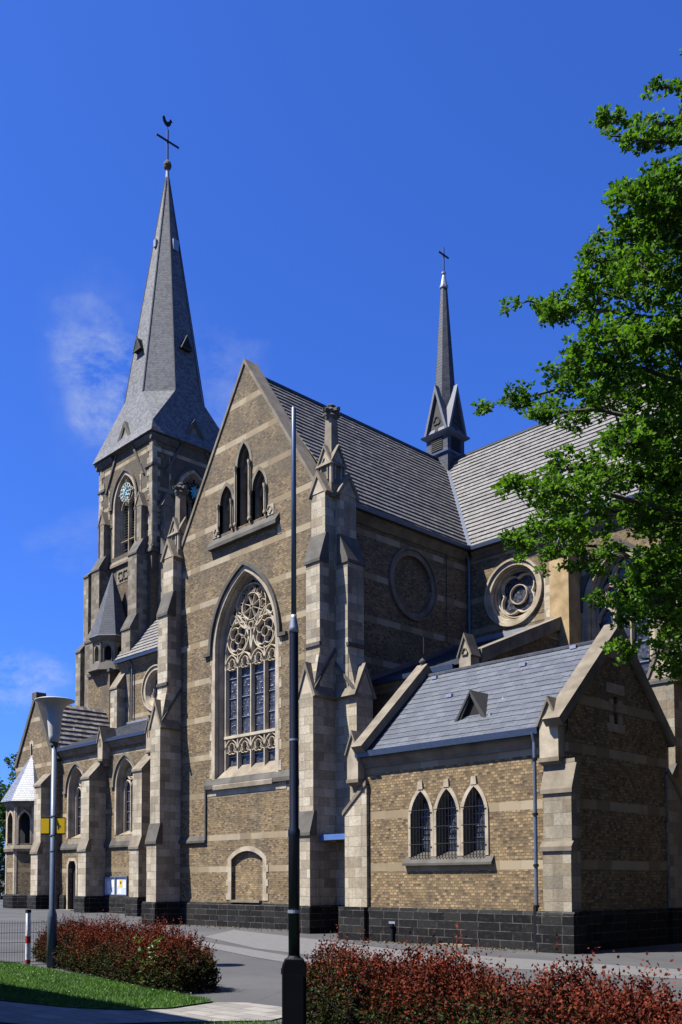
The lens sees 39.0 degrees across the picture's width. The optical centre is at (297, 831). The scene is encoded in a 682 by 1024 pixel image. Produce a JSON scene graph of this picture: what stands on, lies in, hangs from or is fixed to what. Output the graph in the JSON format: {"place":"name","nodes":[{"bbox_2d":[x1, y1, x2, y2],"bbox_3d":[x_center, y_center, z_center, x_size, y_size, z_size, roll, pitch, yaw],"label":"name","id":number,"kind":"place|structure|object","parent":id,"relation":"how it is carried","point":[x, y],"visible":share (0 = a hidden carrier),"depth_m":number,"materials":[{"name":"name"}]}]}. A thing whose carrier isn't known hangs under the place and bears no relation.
{"place":"outdoors","nodes":[
{"label":"outdoors","id":0,"kind":"place"},
{"bbox_2d":[0,960,213,1010],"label":"lawn","id":1,"kind":"structure","parent":0,"point":[146,1008],"depth_m":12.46,"materials":[{"name":"plant"}]},
{"bbox_2d":[0,921,25,962],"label":"fence","id":2,"kind":"object","parent":1,"relation":"on","point":[9,942],"visible":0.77,"depth_m":18.76,"materials":[{"name":"grey metal"}]},
{"bbox_2d":[0,1001,281,1023],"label":"path","id":3,"kind":"structure","parent":0,"point":[17,1013],"depth_m":11.60,"materials":[{"name":"concrete"}]},
{"bbox_2d":[195,1022,281,1023],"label":"lawn","id":4,"kind":"structure","parent":0,"point":[246,1023],"depth_m":10.74,"materials":[{"name":"plant"}]},
{"bbox_2d":[281,406,305,1023],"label":"mast","id":5,"kind":"object","parent":4,"relation":"on","point":[293,970],"visible":1,"depth_m":9.55,"materials":[{"name":"black metal"}]},
{"bbox_2d":[167,1019,330,1023],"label":"grass","id":6,"kind":"structure","parent":0,"point":[236,1022],"depth_m":10.69,"materials":[{"name":"green plant"}]},
{"bbox_2d":[0,881,681,1023],"bbox_3d":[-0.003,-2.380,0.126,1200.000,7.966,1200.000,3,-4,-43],"label":"ground","id":7,"kind":"structure","parent":0,"point":[248,979],"depth_m":20.43,"materials":[{"name":"grey asphalt"}]},
{"bbox_2d":[0,830,5,898],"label":"tree","id":8,"kind":"object","parent":7,"relation":"on","point":[2,865],"visible":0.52,"depth_m":69.19,"materials":[{"name":"green plant"}]},
{"bbox_2d":[0,752,17,837],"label":"tree","id":9,"kind":"object","parent":7,"relation":"on","point":[3,809],"visible":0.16,"depth_m":77.80,"materials":[{"name":"green plant"}]},
{"bbox_2d":[25,909,30,964],"bbox_3d":[-5.305,2.092,18.888,0.084,1.130,0.084,3,-4,-43],"label":"fence post","id":10,"kind":"object","parent":7,"relation":"on","point":[28,936],"visible":0.89,"depth_m":18.86,"materials":[{"name":"white metal"}]},
{"bbox_2d":[30,921,67,962],"bbox_3d":[-4.812,2.172,19.087,0.965,0.830,0.010,1,-3,-22],"label":"fence","id":11,"kind":"object","parent":7,"relation":"on","point":[38,951],"visible":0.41,"depth_m":18.95,"materials":[{"name":"grey metal"}]},
{"bbox_2d":[34,696,74,968],"bbox_3d":[-4.633,0.065,18.188,0.759,5.204,0.759,3,-4,-43],"label":"street lamp","id":12,"kind":"object","parent":7,"relation":"on","point":[54,707],"visible":1,"depth_m":18.15,"materials":[{"name":"grey metal"}]},
{"bbox_2d":[41,817,49,834],"bbox_3d":[-4.747,-0.113,18.207,0.230,0.324,0.060,0,-3,5],"label":"sign","id":13,"kind":"object","parent":12,"relation":"attached to","point":[45,825],"visible":1,"depth_m":18.18,"materials":[{"name":"yellow metal"}]},
{"bbox_2d":[55,817,65,834],"bbox_3d":[-4.518,-0.114,18.187,0.230,0.324,0.063,0,-3,5],"label":"sign","id":14,"kind":"object","parent":12,"relation":"attached to","point":[61,825],"visible":1,"depth_m":18.16,"materials":[{"name":"yellow metal"}]},
{"bbox_2d":[31,906,221,993],"bbox_3d":[-3.379,1.968,17.064,1.379,1.315,7.588,2,-4,-30],"label":"hedge","id":15,"kind":"object","parent":7,"relation":"on","point":[100,951],"visible":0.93,"depth_m":14.99,"materials":[{"name":"red plant"}]},
{"bbox_2d":[128,934,166,988],"bbox_3d":[-2.206,1.939,14.290,0.450,0.849,0.940,3,-4,-43],"label":"sapling","id":16,"kind":"object","parent":7,"relation":"on","point":[151,944],"visible":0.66,"depth_m":14.26,"materials":[{"name":"green plant"}]},
{"bbox_2d":[193,940,334,965],"bbox_3d":[-1.150,2.765,22.094,0.843,0.001,10.522,1,-3,-25],"label":"road patch","id":17,"kind":"object","parent":7,"relation":"on","point":[260,954],"visible":0.4,"depth_m":22.00,"materials":[{"name":"concrete"}]},
{"bbox_2d":[1,115,681,953],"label":"church","id":18,"kind":"structure","parent":7,"relation":"on","point":[489,743],"depth_m":34.38,"materials":[{"name":"brick"}]},
{"bbox_2d":[30,740,33,756],"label":"slit window","id":19,"kind":"structure","parent":18,"relation":"in","point":[31,742],"depth_m":53.25,"materials":[{"name":"stone"}]},
{"bbox_2d":[56,858,76,910],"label":"side door","id":20,"kind":"structure","parent":18,"relation":"in","point":[74,866],"depth_m":50.54,"materials":[{"name":"stone"}]},
{"bbox_2d":[63,761,84,843],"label":"window","id":21,"kind":"structure","parent":18,"relation":"in","point":[76,826],"depth_m":50.80,"materials":[{"name":"stone"}]},
{"bbox_2d":[71,769,78,837],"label":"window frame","id":22,"kind":"structure","parent":18,"relation":"in","point":[78,769],"depth_m":50.84,"materials":[{"name":"stone"}]},
{"bbox_2d":[103,876,127,895],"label":"notice board","id":23,"kind":"object","parent":18,"relation":"attached to","point":[115,885],"visible":1,"depth_m":46.99,"materials":[{"name":"white paint"}]},
{"bbox_2d":[110,752,135,841],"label":"window","id":24,"kind":"structure","parent":18,"relation":"in","point":[127,789],"depth_m":47.34,"materials":[{"name":"stone"}]},
{"bbox_2d":[108,468,137,569],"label":"belfry window","id":25,"kind":"structure","parent":18,"relation":"in","point":[122,538],"depth_m":58.60,"materials":[{"name":"stone"}]},
{"bbox_2d":[119,761,128,833],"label":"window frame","id":26,"kind":"structure","parent":18,"relation":"in","point":[127,761],"depth_m":47.38,"materials":[{"name":"stone"}]},
{"bbox_2d":[124,764,130,784],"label":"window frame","id":27,"kind":"structure","parent":18,"relation":"in","point":[130,764],"depth_m":47.45,"materials":[{"name":"stone"}]},
{"bbox_2d":[141,664,157,710],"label":"rose window","id":28,"kind":"structure","parent":18,"relation":"in","point":[149,692],"depth_m":53.45,"materials":[{"name":"stone"}]},
{"bbox_2d":[171,467,203,520],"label":"belfry window","id":29,"kind":"structure","parent":18,"relation":"in","point":[188,477],"depth_m":57.93,"materials":[{"name":"stone"}]},
{"bbox_2d":[216,482,233,534],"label":"lancet window","id":30,"kind":"structure","parent":18,"relation":"in","point":[228,502],"depth_m":36.32,"materials":[{"name":"stone"}]},
{"bbox_2d":[219,573,258,775],"bbox_3d":[-1.816,-5.761,35.056,0.060,7.515,3.375,3,-4,-43],"label":"window frame","id":31,"kind":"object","parent":18,"relation":"in","point":[247,574],"depth_m":36.17,"materials":[{"name":"stone"}]},
{"bbox_2d":[225,577,258,649],"bbox_3d":[-1.661,-5.698,35.195,0.060,7.404,3.175,3,-4,-43],"label":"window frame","id":32,"kind":"structure","parent":18,"relation":"in","point":[252,578],"depth_m":36.15,"materials":[{"name":"stone"}]},
{"bbox_2d":[233,439,251,527],"bbox_3d":[-1.895,-12.881,35.435,0.580,3.234,0.960,3,-4,-43],"label":"lancet window","id":33,"kind":"structure","parent":18,"relation":"in","point":[245,467],"depth_m":35.64,"materials":[{"name":"stone"}]},
{"bbox_2d":[203,561,286,789],"bbox_3d":[-1.823,-5.754,35.049,0.620,8.299,4.680,3,-4,-43],"label":"window","id":34,"kind":"structure","parent":18,"relation":"in","point":[251,661],"depth_m":35.41,"materials":[{"name":"stone"}]},
{"bbox_2d":[226,846,267,902],"bbox_3d":[-1.834,1.513,34.418,0.260,2.020,2.350,3,-4,-43],"label":"blocked doorway","id":35,"kind":"structure","parent":18,"relation":"in","point":[250,867],"depth_m":34.52,"materials":[{"name":"stone"}]},
{"bbox_2d":[248,466,267,520],"bbox_3d":[-1.305,-12.258,34.762,0.580,1.918,0.960,3,-4,-43],"label":"lancet window","id":36,"kind":"structure","parent":18,"relation":"in","point":[261,485],"depth_m":34.93,"materials":[{"name":"stone"}]},
{"bbox_2d":[408,781,433,858],"bbox_3d":[3.333,-0.305,25.446,0.387,2.050,0.860,3,-4,-43],"label":"lancet window","id":37,"kind":"structure","parent":18,"relation":"in","point":[420,813],"depth_m":25.54,"materials":[{"name":"glass"}]},
{"bbox_2d":[433,779,459,858],"bbox_3d":[3.922,-0.339,24.807,0.387,2.050,0.860,3,-4,-43],"label":"lancet window","id":38,"kind":"structure","parent":18,"relation":"in","point":[446,814],"depth_m":24.90,"materials":[{"name":"glass"}]},
{"bbox_2d":[460,776,488,857],"bbox_3d":[4.511,-0.374,24.168,0.387,2.050,0.860,3,-4,-43],"label":"lancet window","id":39,"kind":"structure","parent":18,"relation":"in","point":[474,810],"depth_m":24.26,"materials":[{"name":"glass"}]},
{"bbox_2d":[484,558,542,626],"bbox_3d":[8.110,-8.882,35.762,0.500,2.540,2.540,3,-4,-43],"label":"rose window","id":40,"kind":"structure","parent":18,"relation":"in","point":[513,592],"depth_m":35.99,"materials":[{"name":"stone"}]},
{"bbox_2d":[597,558,633,634],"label":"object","id":41,"kind":"structure","parent":18,"relation":"in","point":[619,559],"depth_m":33.37,"materials":[{"name":"stone"}]},
{"bbox_2d":[606,682,624,733],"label":"slit window","id":42,"kind":"structure","parent":18,"relation":"in","point":[613,688],"depth_m":23.69,"materials":[{"name":"stone"}]},
{"bbox_2d":[591,552,642,639],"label":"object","id":43,"kind":"structure","parent":18,"relation":"in","point":[597,582],"depth_m":33.36,"materials":[{"name":"stone"}]},
{"bbox_2d":[580,538,656,674],"bbox_3d":[10.957,-6.256,32.568,0.570,7.412,3.400,3,-4,-43],"label":"window","id":44,"kind":"structure","parent":18,"relation":"in","point":[604,618],"depth_m":33.22,"materials":[{"name":"stone"}]},
{"bbox_2d":[170,924,537,952],"bbox_3d":[0.314,3.120,29.351,2.579,0.072,18.398,2,-4,-31],"label":"road patch","id":45,"kind":"object","parent":7,"relation":"on","point":[388,941],"visible":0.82,"depth_m":24.79,"materials":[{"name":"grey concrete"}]},
{"bbox_2d":[334,941,443,952],"bbox_3d":[2.166,2.859,24.026,0.453,0.001,5.528,1,-3,-25],"label":"road patch","id":46,"kind":"object","parent":7,"relation":"on","point":[377,945],"visible":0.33,"depth_m":23.96,"materials":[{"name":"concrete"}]},
{"bbox_2d":[205,930,681,978],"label":"road patch","id":47,"kind":"object","parent":7,"relation":"on","point":[264,941],"visible":0.5,"depth_m":21.39,"materials":[{"name":"concrete"}]},
{"bbox_2d":[304,922,681,1023],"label":"hedge","id":48,"kind":"object","parent":7,"relation":"on","point":[346,989],"visible":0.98,"depth_m":8.70,"materials":[{"name":"red plant"}]},
{"bbox_2d":[470,48,681,686],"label":"oak tree","id":49,"kind":"object","parent":7,"relation":"on","point":[652,198],"visible":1,"depth_m":15.05,"materials":[{"name":"green plant"}]},
{"bbox_2d":[0,0,681,869],"label":"sky","id":50,"kind":"structure","parent":0,"point":[326,158],"materials":[{"name":"blue"}]}
]}

